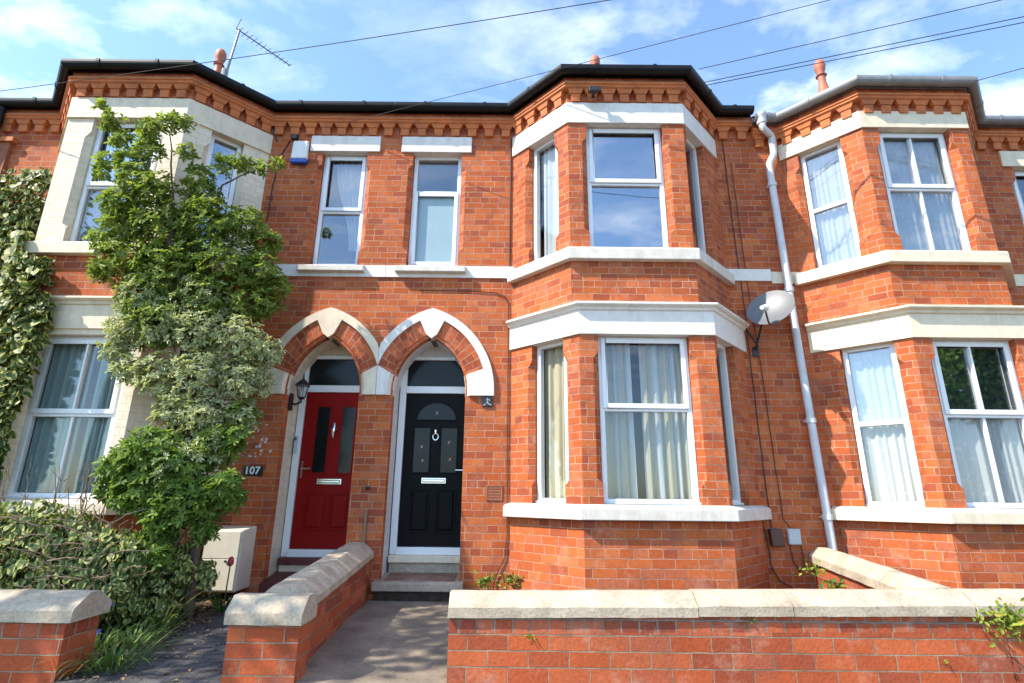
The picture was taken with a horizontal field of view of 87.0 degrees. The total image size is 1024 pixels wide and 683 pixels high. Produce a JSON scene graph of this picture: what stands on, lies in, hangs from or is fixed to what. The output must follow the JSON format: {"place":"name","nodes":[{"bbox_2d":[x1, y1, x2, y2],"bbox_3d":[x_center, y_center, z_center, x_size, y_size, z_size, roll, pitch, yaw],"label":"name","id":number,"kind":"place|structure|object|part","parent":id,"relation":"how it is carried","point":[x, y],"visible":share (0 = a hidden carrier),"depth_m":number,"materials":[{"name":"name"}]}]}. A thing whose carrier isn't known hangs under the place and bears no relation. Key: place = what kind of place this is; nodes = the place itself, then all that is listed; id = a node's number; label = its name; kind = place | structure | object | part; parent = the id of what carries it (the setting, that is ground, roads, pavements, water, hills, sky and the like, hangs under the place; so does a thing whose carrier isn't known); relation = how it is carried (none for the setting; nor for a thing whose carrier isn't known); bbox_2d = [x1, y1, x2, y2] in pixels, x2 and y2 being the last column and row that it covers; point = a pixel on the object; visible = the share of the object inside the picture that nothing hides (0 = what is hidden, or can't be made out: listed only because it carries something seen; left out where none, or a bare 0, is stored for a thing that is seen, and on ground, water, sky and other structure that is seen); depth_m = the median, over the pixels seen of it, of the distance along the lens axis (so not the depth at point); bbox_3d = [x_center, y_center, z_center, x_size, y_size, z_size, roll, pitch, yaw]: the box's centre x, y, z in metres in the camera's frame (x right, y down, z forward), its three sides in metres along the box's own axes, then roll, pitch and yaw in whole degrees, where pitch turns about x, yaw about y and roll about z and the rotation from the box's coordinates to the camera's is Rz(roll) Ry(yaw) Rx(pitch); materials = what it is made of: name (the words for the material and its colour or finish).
{"place":"outdoors","nodes":[
{"label":"outdoors","id":0,"kind":"place"},
{"bbox_2d":[50,599,231,682],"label":"path","id":1,"kind":"structure","parent":0,"point":[204,668],"depth_m":4.15,"materials":[{"name":"grey stone"}]},
{"bbox_2d":[17,620,188,679],"bbox_3d":[-2.972,2.327,4.098,1.071,0.226,1.097,1,-16,0],"label":"grass tuft","id":2,"kind":"object","parent":1,"relation":"on","point":[109,661],"visible":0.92,"depth_m":3.99,"materials":[{"name":"green plant"}]},
{"bbox_2d":[58,592,232,680],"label":"leaf litter","id":3,"kind":"object","parent":1,"relation":"on","point":[183,624],"visible":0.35,"depth_m":4.71,"materials":[{"name":"brown plant"}]},
{"bbox_2d":[92,594,235,657],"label":"flower bed soil","id":4,"kind":"structure","parent":0,"point":[198,597],"depth_m":5.69,"materials":[{"name":"brown soil"}]},
{"bbox_2d":[0,497,219,634],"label":"ivy hedge","id":5,"kind":"object","parent":4,"relation":"on","point":[59,550],"visible":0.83,"depth_m":4.76,"materials":[{"name":"green plant"}]},
{"bbox_2d":[0,457,118,561],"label":"dead shrub","id":6,"kind":"object","parent":5,"relation":"on","point":[80,497],"visible":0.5,"depth_m":5.32,"materials":[{"name":"brown plant"}]},
{"bbox_2d":[94,602,146,651],"bbox_3d":[-3.320,2.285,4.392,0.687,0.361,0.682,-8,-18,26],"label":"bluebell plant","id":7,"kind":"object","parent":4,"relation":"on","point":[106,641],"visible":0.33,"depth_m":4.37,"materials":[{"name":"green plant"}]},
{"bbox_2d":[95,613,191,650],"bbox_3d":[-3.122,2.393,4.448,0.869,0.189,0.769,9,-18,-26],"label":"strap leaf plant","id":8,"kind":"object","parent":4,"relation":"on","point":[131,644],"visible":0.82,"depth_m":4.51,"materials":[{"name":"green plant"}]},
{"bbox_2d":[103,585,231,631],"bbox_3d":[-3.238,2.373,4.944,1.229,0.458,1.214,10,-18,-28],"label":"strap leaf plant","id":9,"kind":"object","parent":4,"relation":"on","point":[167,619],"visible":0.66,"depth_m":4.78,"materials":[{"name":"green plant"}]},
{"bbox_2d":[88,424,253,624],"bbox_3d":[-3.381,1.742,5.270,1.559,1.906,0.614,1,-16,0],"label":"shrub","id":10,"kind":"object","parent":4,"relation":"on","point":[166,517],"visible":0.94,"depth_m":5.24,"materials":[{"name":"green plant"}]},
{"bbox_2d":[81,97,295,617],"bbox_3d":[-3.923,-0.142,6.168,2.609,5.901,0.950,1,-16,0],"label":"tree","id":11,"kind":"object","parent":4,"relation":"on","point":[172,233],"visible":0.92,"depth_m":6.32,"materials":[{"name":"green plant"}]},
{"bbox_2d":[94,270,287,617],"bbox_3d":[-3.548,0.899,5.724,2.009,3.660,0.976,1,-16,0],"label":"shrub","id":12,"kind":"object","parent":4,"relation":"on","point":[251,378],"visible":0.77,"depth_m":5.85,"materials":[{"name":"green plant"}]},
{"bbox_2d":[206,556,233,612],"bbox_3d":[-3.009,2.524,5.628,0.390,0.530,0.227,14,-20,-38],"label":"tulip","id":13,"kind":"object","parent":4,"relation":"on","point":[215,603],"visible":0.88,"depth_m":5.59,"materials":[{"name":"green plant"}]},
{"bbox_2d":[98,568,388,659],"bbox_3d":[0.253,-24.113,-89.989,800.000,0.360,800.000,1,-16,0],"label":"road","id":14,"kind":"structure","parent":0,"point":[99,658],"depth_m":6.17,"materials":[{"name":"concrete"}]},
{"bbox_2d":[0,48,397,609],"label":"terraced house","id":15,"kind":"structure","parent":14,"relation":"on","point":[306,502],"depth_m":7.21,"materials":[{"name":"brick"}]},
{"bbox_2d":[0,106,6,135],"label":"downpipe","id":16,"kind":"object","parent":15,"relation":"attached to","point":[3,110],"visible":0.8,"depth_m":7.91,"materials":[{"name":"black paint"}]},
{"bbox_2d":[0,166,57,492],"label":"wall ivy","id":17,"kind":"object","parent":15,"relation":"attached to","point":[21,277],"depth_m":6.29,"materials":[{"name":"green plant"}]},
{"bbox_2d":[19,344,97,492],"bbox_3d":[-5.254,0.864,6.289,0.510,1.800,0.062,1,-16,0],"label":"curtain","id":18,"kind":"object","parent":15,"relation":"hanging from","point":[47,444],"visible":0.71,"depth_m":6.26,"materials":[{"name":"white fabric"}]},
{"bbox_2d":[4,336,126,498],"bbox_3d":[-5.039,0.839,6.204,1.052,1.859,0.100,1,-16,0],"label":"window","id":19,"kind":"structure","parent":15,"relation":"in","point":[34,411],"depth_m":6.18,"materials":[{"name":"white plastic"}]},
{"bbox_2d":[73,344,119,492],"bbox_3d":[-4.734,0.870,6.290,0.390,1.800,0.062,1,-16,0],"label":"curtain","id":20,"kind":"object","parent":15,"relation":"hanging from","point":[95,438],"visible":0.43,"depth_m":6.24,"materials":[{"name":"white fabric"}]},
{"bbox_2d":[82,191,146,241],"bbox_3d":[-5.104,-1.591,7.046,0.880,0.860,0.053,1,-16,0],"label":"curtain","id":21,"kind":"object","parent":15,"relation":"hanging from","point":[94,212],"visible":0.14,"depth_m":7.05,"materials":[{"name":"white fabric"}]},
{"bbox_2d":[70,123,162,240],"bbox_3d":[-5.099,-2.066,7.037,0.932,1.826,0.100,1,-16,0],"label":"window","id":22,"kind":"structure","parent":15,"relation":"in","point":[89,185],"depth_m":7.00,"materials":[{"name":"white plastic"}]},
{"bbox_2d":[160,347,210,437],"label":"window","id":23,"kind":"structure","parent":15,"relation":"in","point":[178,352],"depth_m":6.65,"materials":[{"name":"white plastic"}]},
{"bbox_2d":[192,134,241,258],"bbox_3d":[-4.034,-1.963,7.361,0.432,1.825,0.100,15,-22,-42],"label":"window","id":24,"kind":"structure","parent":15,"relation":"in","point":[229,200],"depth_m":7.51,"materials":[{"name":"white plastic"}]},
{"bbox_2d":[202,526,256,591],"bbox_3d":[-3.271,2.484,6.203,0.430,0.679,0.378,1,-16,0],"label":"meter cabinet","id":25,"kind":"object","parent":15,"relation":"attached to","point":[237,543],"visible":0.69,"depth_m":6.08,"materials":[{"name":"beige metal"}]},
{"bbox_3d":[-3.272,2.590,5.996,0.390,0.320,0.024,1,-16,0],"label":"lower door","id":26,"kind":"part","parent":25,"relation":"part of","materials":[{"name":"white plastic"}]},
{"bbox_3d":[-3.269,2.294,6.090,0.390,0.288,0.024,1,-16,0],"label":"upper door","id":27,"kind":"part","parent":25,"relation":"part of","materials":[{"name":"white plastic"}]},
{"bbox_2d":[224,424,271,471],"bbox_3d":[-3.034,1.237,6.079,0.446,0.721,0.514,1,-16,0],"label":"jasmine","id":28,"kind":"object","parent":15,"relation":"attached to","point":[259,446],"visible":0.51,"depth_m":6.28,"materials":[{"name":"white plant"}]},
{"bbox_2d":[242,466,262,475],"bbox_3d":[-3.194,1.591,6.647,0.245,0.120,0.022,1,-16,0],"label":"house number","id":29,"kind":"object","parent":15,"relation":"attached to","point":[252,470],"visible":0.99,"depth_m":6.64,"materials":[{"name":"black plastic"}]},
{"bbox_2d":[227,19,291,69],"bbox_3d":[-4.487,-4.518,9.446,0.248,1.805,1.120,-9,-18,29],"label":"tv aerial","id":30,"kind":"object","parent":15,"relation":"attached to","point":[234,47],"visible":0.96,"depth_m":9.27,"materials":[{"name":"silver metal"}]},
{"bbox_2d":[262,141,289,244],"bbox_3d":[-3.363,-2.045,7.690,0.188,1.903,0.016,1,-16,0],"label":"cable","id":31,"kind":"object","parent":15,"relation":"attached to","point":[272,187],"visible":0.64,"depth_m":7.72,"materials":[{"name":"black plastic"}]},
{"bbox_2d":[291,134,298,140],"bbox_3d":[-3.194,-3.001,7.939,0.090,0.080,0.068,1,-16,0],"label":"junction box","id":32,"kind":"object","parent":15,"relation":"attached to","point":[294,137],"visible":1,"depth_m":7.91,"materials":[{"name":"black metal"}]},
{"bbox_2d":[288,374,309,410],"bbox_3d":[-2.764,0.659,7.053,0.242,0.485,0.197,1,-16,0],"label":"wall lantern","id":33,"kind":"object","parent":15,"relation":"attached to","point":[303,383],"depth_m":7.01,"materials":[{"name":"black metal"}]},
{"bbox_2d":[290,141,308,164],"bbox_3d":[-3.086,-2.755,7.866,0.240,0.370,0.074,1,-16,0],"label":"alarm box","id":34,"kind":"object","parent":15,"relation":"attached to","point":[300,152],"visible":1,"depth_m":7.83,"materials":[{"name":"white plastic"}]},
{"bbox_2d":[290,393,358,548],"bbox_3d":[-2.380,1.658,7.084,0.837,1.992,0.110,1,-16,0],"label":"door","id":35,"kind":"structure","parent":15,"relation":"in","point":[321,508],"depth_m":7.07,"materials":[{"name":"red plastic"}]},
{"bbox_2d":[313,156,367,264],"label":"window","id":36,"kind":"structure","parent":15,"relation":"in","point":[323,210],"depth_m":7.77,"materials":[{"name":"white plastic"}]},
{"bbox_2d":[337,163,361,251],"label":"curtain","id":37,"kind":"object","parent":15,"relation":"hanging from","point":[348,177],"visible":0.72,"depth_m":8.01,"materials":[{"name":"white fabric"}]},
{"bbox_2d":[362,510,367,541],"bbox_3d":[-1.758,2.207,6.457,0.033,0.360,0.033,7,-17,-22],"label":"pipe stub","id":38,"kind":"object","parent":15,"relation":"attached to","point":[364,525],"visible":1,"depth_m":6.45,"materials":[{"name":"grey metal"}]},
{"bbox_2d":[350,0,828,121],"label":"overhead wire","id":39,"kind":"object","parent":15,"relation":"attached to","point":[599,58],"visible":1,"depth_m":6.99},
{"bbox_2d":[221,542,373,682],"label":"garden wall","id":40,"kind":"structure","parent":14,"relation":"on","point":[284,630],"depth_m":3.88,"materials":[{"name":"brick"}]},
{"bbox_2d":[364,55,810,601],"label":"terraced house","id":41,"kind":"structure","parent":14,"relation":"on","point":[645,253],"depth_m":6.92,"materials":[{"name":"brick"}]},
{"bbox_2d":[2,0,609,90],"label":"overhead wire","id":42,"kind":"object","parent":41,"relation":"attached to","point":[318,45],"visible":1,"depth_m":6.18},
{"bbox_2d":[397,394,464,546],"bbox_3d":[-1.018,1.653,7.089,0.846,1.952,0.110,1,-16,0],"label":"door","id":43,"kind":"structure","parent":41,"relation":"in","point":[432,466],"depth_m":7.07,"materials":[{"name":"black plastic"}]},
{"bbox_2d":[408,157,461,265],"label":"window","id":44,"kind":"structure","parent":41,"relation":"in","point":[435,216],"depth_m":7.73,"materials":[{"name":"white plastic"}]},
{"bbox_2d":[420,290,508,589],"bbox_3d":[-0.651,1.111,6.789,1.224,3.757,0.018,1,-16,0],"label":"cable","id":45,"kind":"object","parent":41,"relation":"attached to","point":[507,406],"visible":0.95,"depth_m":6.90,"materials":[{"name":"black plastic"}]},
{"bbox_2d":[482,396,492,406],"bbox_3d":[-0.316,0.765,6.891,0.135,0.130,0.025,1,-16,0],"label":"wall plaque","id":46,"kind":"object","parent":41,"relation":"attached to","point":[487,401],"depth_m":6.88,"materials":[{"name":"grey plastic"}]},
{"bbox_2d":[486,485,501,499],"bbox_3d":[-0.219,1.843,6.590,0.200,0.185,0.011,1,-16,0],"label":"air brick","id":47,"kind":"object","parent":41,"relation":"attached to","point":[493,492],"visible":1,"depth_m":6.59,"materials":[{"name":"orange brick"}]},
{"bbox_2d":[534,138,558,260],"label":"window","id":48,"kind":"structure","parent":41,"relation":"in","point":[537,151],"depth_m":7.44,"materials":[{"name":"white plastic"}]},
{"bbox_2d":[544,146,556,255],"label":"curtain","id":49,"kind":"object","parent":41,"relation":"hanging from","point":[550,235],"visible":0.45,"depth_m":7.42,"materials":[{"name":"white fabric"}]},
{"bbox_2d":[535,341,568,503],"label":"window","id":50,"kind":"structure","parent":41,"relation":"in","point":[541,498],"depth_m":6.54,"materials":[{"name":"white plastic"}]},
{"bbox_2d":[545,346,565,497],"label":"curtain","id":51,"kind":"object","parent":41,"relation":"hanging from","point":[555,429],"visible":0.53,"depth_m":6.59,"materials":[{"name":"beige fabric"}]},
{"bbox_2d":[588,86,600,97],"bbox_3d":[1.085,-3.292,7.169,0.160,0.096,0.238,1,-16,0],"label":"flood light","id":52,"kind":"object","parent":41,"relation":"attached to","point":[593,90],"visible":1,"depth_m":7.07,"materials":[{"name":"black metal"}]},
{"bbox_2d":[605,343,637,498],"bbox_3d":[1.231,0.900,6.341,0.380,1.870,0.112,1,-16,0],"label":"curtain","id":53,"kind":"object","parent":41,"relation":"hanging from","point":[621,461],"visible":0.72,"depth_m":6.30,"materials":[{"name":"white fabric"}]},
{"bbox_2d":[586,128,668,247],"bbox_3d":[1.481,-1.997,7.037,1.022,1.826,0.100,1,-16,0],"label":"window","id":54,"kind":"structure","parent":41,"relation":"in","point":[592,182],"depth_m":7.04,"materials":[{"name":"white plastic"}]},
{"bbox_2d":[598,337,700,504],"bbox_3d":[1.543,0.871,6.215,1.087,1.941,0.100,1,-16,0],"label":"window","id":55,"kind":"structure","parent":41,"relation":"in","point":[686,408],"depth_m":6.22,"materials":[{"name":"white plastic"}]},
{"bbox_2d":[638,343,691,499],"bbox_3d":[1.796,0.906,6.343,0.530,1.870,0.105,1,-16,0],"label":"curtain","id":56,"kind":"object","parent":41,"relation":"hanging from","point":[666,460],"visible":0.86,"depth_m":6.31,"materials":[{"name":"white fabric"}]},
{"bbox_2d":[685,139,705,252],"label":"window","id":57,"kind":"structure","parent":41,"relation":"in","point":[693,156],"depth_m":7.43,"materials":[{"name":"white plastic"}]},
{"bbox_2d":[717,343,743,505],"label":"window","id":58,"kind":"structure","parent":41,"relation":"in","point":[736,500],"depth_m":6.56,"materials":[{"name":"white plastic"}]},
{"bbox_2d":[722,140,771,527],"bbox_3d":[3.111,-0.376,7.231,0.080,5.430,0.013,1,-16,0],"label":"cable","id":59,"kind":"object","parent":41,"relation":"attached to","point":[747,337],"visible":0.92,"depth_m":7.09,"materials":[{"name":"black plastic"}]},
{"bbox_2d":[730,163,790,527],"bbox_3d":[3.261,-0.181,7.172,0.211,5.033,0.021,-1,-16,5],"label":"cable","id":60,"kind":"object","parent":41,"relation":"attached to","point":[760,360],"visible":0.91,"depth_m":6.97,"materials":[{"name":"black plastic"}]},
{"bbox_2d":[746,290,794,356],"bbox_3d":[3.262,-0.277,6.865,0.490,0.802,0.687,1,-16,0],"label":"satellite dish","id":61,"kind":"object","parent":41,"relation":"attached to","point":[770,307],"visible":0.98,"depth_m":6.89,"materials":[{"name":"white metal"}]},
{"bbox_2d":[768,529,784,546],"bbox_3d":[3.146,2.333,6.424,0.159,0.200,0.078,1,-16,0],"label":"meter box","id":62,"kind":"object","parent":41,"relation":"attached to","point":[776,537],"visible":1,"depth_m":6.39,"materials":[{"name":"brown plastic"}]},
{"bbox_2d":[762,521,793,588],"bbox_3d":[3.132,2.491,6.388,0.294,0.807,0.019,-1,-16,6],"label":"cable","id":63,"kind":"object","parent":41,"relation":"attached to","point":[770,558],"visible":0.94,"depth_m":6.38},
{"bbox_2d":[786,529,801,544],"bbox_3d":[3.361,2.328,6.436,0.150,0.180,0.058,1,-16,0],"label":"meter box","id":64,"kind":"object","parent":41,"relation":"attached to","point":[793,536],"visible":1,"depth_m":6.41,"materials":[{"name":"grey plastic"}]},
{"bbox_2d":[790,545,804,571],"bbox_3d":[3.367,2.561,6.369,0.142,0.306,0.026,-1,-16,5],"label":"cable","id":65,"kind":"object","parent":64,"relation":"hanging from","point":[802,557],"visible":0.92,"depth_m":6.37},
{"bbox_2d":[698,0,1000,69],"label":"overhead wire","id":66,"kind":"object","parent":41,"relation":"attached to","point":[853,33],"visible":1,"depth_m":6.61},
{"bbox_2d":[703,16,1023,82],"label":"overhead wire","id":67,"kind":"object","parent":41,"relation":"attached to","point":[867,48],"visible":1,"depth_m":6.62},
{"bbox_2d":[704,22,1023,85],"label":"overhead wire","id":68,"kind":"object","parent":41,"relation":"attached to","point":[866,53],"visible":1,"depth_m":6.63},
{"bbox_2d":[750,59,1023,588],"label":"terraced house","id":69,"kind":"structure","parent":14,"relation":"on","point":[912,310],"depth_m":6.75,"materials":[{"name":"brick"}]},
{"bbox_2d":[754,111,837,550],"bbox_3d":[3.679,-0.385,7.138,0.382,6.051,0.216,11,-19,-33],"label":"downpipe","id":70,"kind":"object","parent":69,"relation":"attached to","point":[826,516],"visible":0.94,"depth_m":6.99,"materials":[{"name":"white plastic"}]},
{"bbox_2d":[800,141,860,267],"bbox_3d":[4.343,-1.859,7.373,0.100,1.800,0.552,15,-22,-41],"label":"window","id":71,"kind":"structure","parent":69,"relation":"in","point":[812,212],"depth_m":7.39,"materials":[{"name":"white plastic"}]},
{"bbox_2d":[807,148,856,264],"bbox_3d":[4.408,-1.844,7.433,0.037,1.750,0.520,15,-22,-41],"label":"curtain","id":72,"kind":"object","parent":69,"relation":"hanging from","point":[836,236],"visible":0.73,"depth_m":7.44,"materials":[{"name":"white fabric"}]},
{"bbox_2d":[842,342,924,507],"bbox_3d":[4.447,0.983,6.504,0.592,1.940,0.100,-14,-22,42],"label":"window","id":73,"kind":"structure","parent":69,"relation":"in","point":[845,353],"depth_m":6.48,"materials":[{"name":"white plastic"}]},
{"bbox_2d":[849,348,918,501],"bbox_3d":[4.510,0.999,6.567,0.560,1.870,0.057,-15,-22,43],"label":"curtain","id":74,"kind":"object","parent":69,"relation":"hanging from","point":[889,466],"visible":0.7,"depth_m":6.56,"materials":[{"name":"white fabric"}]},
{"bbox_2d":[883,139,962,250],"bbox_3d":[5.320,-1.923,7.122,0.920,1.750,0.036,1,-16,0],"label":"curtain","id":75,"kind":"object","parent":69,"relation":"hanging from","point":[911,226],"visible":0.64,"depth_m":7.09,"materials":[{"name":"white fabric"}]},
{"bbox_2d":[878,133,971,250],"bbox_3d":[5.321,-1.946,7.034,0.952,1.799,0.100,1,-16,0],"label":"window","id":76,"kind":"structure","parent":69,"relation":"in","point":[949,188],"depth_m":7.03,"materials":[{"name":"white plastic"}]},
{"bbox_2d":[932,340,1023,508],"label":"window","id":77,"kind":"structure","parent":69,"relation":"in","point":[982,414],"depth_m":6.24,"materials":[{"name":"white plastic"}]},
{"bbox_2d":[936,347,1023,502],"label":"curtain","id":78,"kind":"object","parent":69,"relation":"hanging from","point":[973,462],"visible":0.69,"depth_m":6.27,"materials":[{"name":"white fabric"}]},
{"bbox_2d":[976,68,1022,80],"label":"overhead wire","id":79,"kind":"object","parent":69,"relation":"attached to","point":[999,74],"visible":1,"depth_m":7.00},
{"bbox_2d":[1013,171,1023,223],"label":"window","id":80,"kind":"structure","parent":69,"relation":"in","point":[1017,173],"depth_m":7.85,"materials":[{"name":"white plastic"}]},
{"bbox_2d":[296,599,448,682],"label":"path","id":81,"kind":"structure","parent":0,"point":[430,650],"depth_m":4.51,"materials":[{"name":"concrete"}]},
{"bbox_2d":[509,138,511,266],"bbox_3d":[-0.023,-2.013,7.693,0.018,2.050,0.014,1,-16,0],"label":"cable","id":82,"kind":"object","parent":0,"point":[510,203],"visible":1,"depth_m":7.67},
{"bbox_2d":[0,0,1023,116],"label":"sky","id":83,"kind":"structure","parent":0,"point":[428,65],"materials":[{"name":"blue"}]},
{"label":"pavement","id":84,"kind":"structure","parent":0,"visible":0},
{"bbox_2d":[0,589,111,682],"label":"garden wall","id":85,"kind":"structure","parent":84,"relation":"on","point":[56,627],"depth_m":3.80,"materials":[{"name":"brick"}]},
{"bbox_2d":[447,588,1015,682],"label":"garden wall","id":86,"kind":"structure","parent":84,"relation":"on","point":[811,635],"depth_m":3.79,"materials":[{"name":"brick"}]},
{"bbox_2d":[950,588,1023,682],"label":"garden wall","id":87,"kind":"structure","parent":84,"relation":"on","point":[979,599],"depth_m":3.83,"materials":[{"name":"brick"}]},
{"bbox_2d":[973,597,1023,646],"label":"weed","id":88,"kind":"object","parent":87,"relation":"attached to","point":[1018,621],"visible":1,"depth_m":3.76,"materials":[{"name":"green plant"}]},
{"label":"flower bed soil","id":89,"kind":"structure","parent":0,"visible":0},
{"bbox_2d":[473,570,500,589],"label":"weed","id":90,"kind":"object","parent":89,"relation":"on","point":[485,580],"visible":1,"depth_m":6.23,"materials":[{"name":"green plant"}]},
{"bbox_2d":[499,572,524,588],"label":"weed","id":91,"kind":"object","parent":89,"relation":"on","point":[510,579],"visible":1,"depth_m":6.20,"materials":[{"name":"green plant"}]},
{"bbox_2d":[819,577,844,588],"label":"weed","id":92,"kind":"object","parent":89,"relation":"on","point":[833,582],"visible":0.18,"depth_m":5.52,"materials":[{"name":"green plant"}]},
{"bbox_2d":[809,547,949,588],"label":"garden wall","id":93,"kind":"structure","parent":89,"relation":"on","point":[853,572],"depth_m":5.19,"materials":[{"name":"brick"}]},
{"bbox_2d":[793,558,827,575],"bbox_3d":[2.874,2.176,5.199,0.374,0.159,0.125,1,-16,0],"label":"weed","id":94,"kind":"object","parent":93,"relation":"on","point":[816,569],"visible":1,"depth_m":5.19,"materials":[{"name":"green plant"}]}
]}

